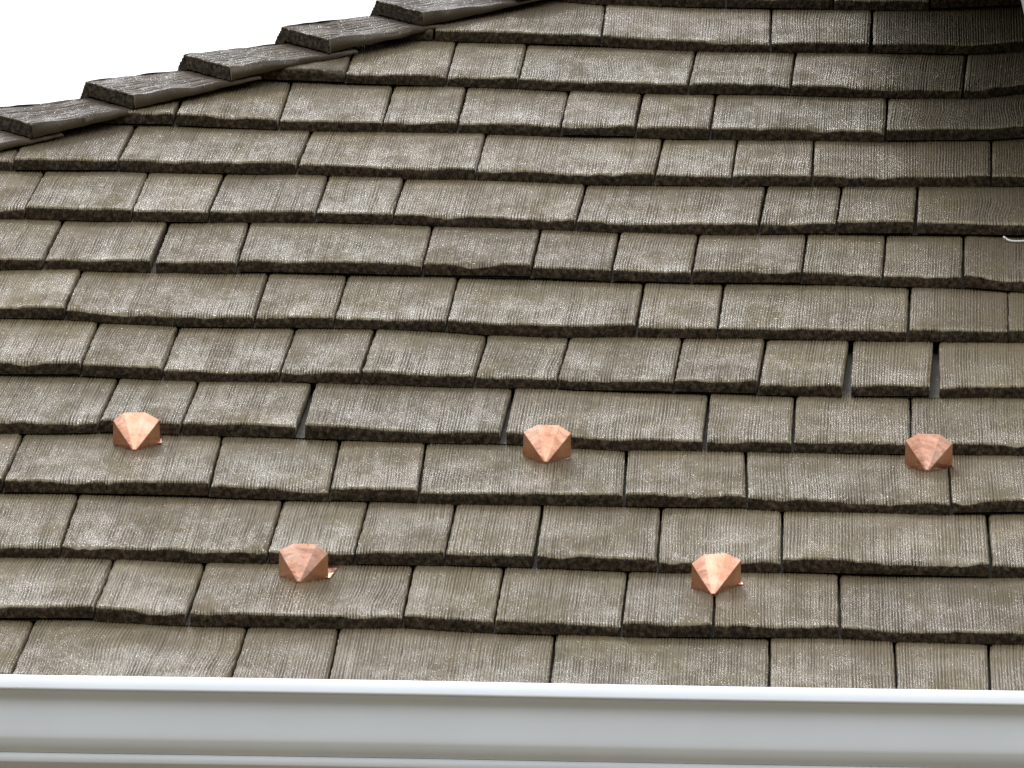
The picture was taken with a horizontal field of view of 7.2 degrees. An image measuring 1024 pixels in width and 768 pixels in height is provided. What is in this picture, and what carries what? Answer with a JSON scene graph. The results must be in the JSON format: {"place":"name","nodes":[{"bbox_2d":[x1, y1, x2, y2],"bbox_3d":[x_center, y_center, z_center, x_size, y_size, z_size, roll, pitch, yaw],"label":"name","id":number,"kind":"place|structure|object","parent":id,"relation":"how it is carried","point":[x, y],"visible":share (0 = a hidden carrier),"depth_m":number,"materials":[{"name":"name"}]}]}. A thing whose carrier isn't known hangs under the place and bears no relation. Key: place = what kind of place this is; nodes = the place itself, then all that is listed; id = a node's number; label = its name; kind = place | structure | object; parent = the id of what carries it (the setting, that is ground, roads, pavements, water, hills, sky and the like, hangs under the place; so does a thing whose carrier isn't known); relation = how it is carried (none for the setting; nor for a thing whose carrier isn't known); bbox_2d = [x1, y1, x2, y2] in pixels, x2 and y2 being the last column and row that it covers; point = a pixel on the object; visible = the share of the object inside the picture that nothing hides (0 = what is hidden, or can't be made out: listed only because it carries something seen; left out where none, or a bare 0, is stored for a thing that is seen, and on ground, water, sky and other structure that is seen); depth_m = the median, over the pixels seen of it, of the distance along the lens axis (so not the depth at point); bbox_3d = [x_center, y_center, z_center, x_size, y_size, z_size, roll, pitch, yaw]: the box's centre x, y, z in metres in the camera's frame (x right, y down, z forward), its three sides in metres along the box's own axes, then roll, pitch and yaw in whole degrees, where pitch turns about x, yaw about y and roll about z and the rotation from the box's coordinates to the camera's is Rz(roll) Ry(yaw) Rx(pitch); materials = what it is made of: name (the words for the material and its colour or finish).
{"place":"outdoors","nodes":[
{"label":"outdoors","id":0,"kind":"place"},
{"bbox_2d":[0,0,375,106],"label":"sky","id":1,"kind":"structure","parent":0,"point":[49,49],"materials":[{"name":"white"}]},
{"bbox_2d":[0,0,1023,690],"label":"shingled roof","id":2,"kind":"structure","parent":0,"point":[364,302],"depth_m":11.65,"materials":[{"name":"grey wood"}]},
{"bbox_2d":[113,412,161,450],"bbox_3d":[-0.514,0.076,11.258,0.067,0.060,0.090,1,-15,3],"label":"snow guard","id":3,"kind":"object","parent":2,"relation":"on","point":[136,431],"visible":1,"depth_m":11.23,"materials":[{"name":"orange metal"}]},
{"bbox_2d":[279,543,339,582],"bbox_3d":[-0.269,0.246,10.746,0.068,0.056,0.084,-1,-15,11],"label":"snow guard","id":4,"kind":"object","parent":2,"relation":"on","point":[301,563],"visible":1,"depth_m":10.71,"materials":[{"name":"orange metal"}]},
{"bbox_2d":[0,674,1023,767],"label":"roof gutter","id":5,"kind":"object","parent":2,"relation":"attached to","point":[61,721],"visible":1,"depth_m":10.22,"materials":[{"name":"metal"}]},
{"bbox_2d":[523,425,570,463],"bbox_3d":[0.049,0.092,11.214,0.066,0.058,0.084,1,-15,3],"label":"snow guard","id":6,"kind":"object","parent":2,"relation":"on","point":[546,444],"visible":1,"depth_m":11.18,"materials":[{"name":"orange metal"}]},
{"bbox_2d":[691,553,742,596],"bbox_3d":[0.269,0.259,10.716,0.069,0.063,0.096,1,-15,3],"label":"snow guard","id":7,"kind":"object","parent":2,"relation":"on","point":[713,575],"visible":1,"depth_m":10.68,"materials":[{"name":"orange metal"}]},
{"bbox_2d":[905,433,952,471],"bbox_3d":[0.570,0.104,11.188,0.065,0.056,0.081,1,-15,3],"label":"snow guard","id":8,"kind":"object","parent":2,"relation":"on","point":[928,452],"visible":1,"depth_m":11.16,"materials":[{"name":"orange metal"}]},
{"bbox_2d":[1003,236,1023,242],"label":"cable end","id":9,"kind":"object","parent":2,"relation":"on","point":[1014,241],"visible":1,"depth_m":12.15,"materials":[{"name":"white plastic"}]}
]}

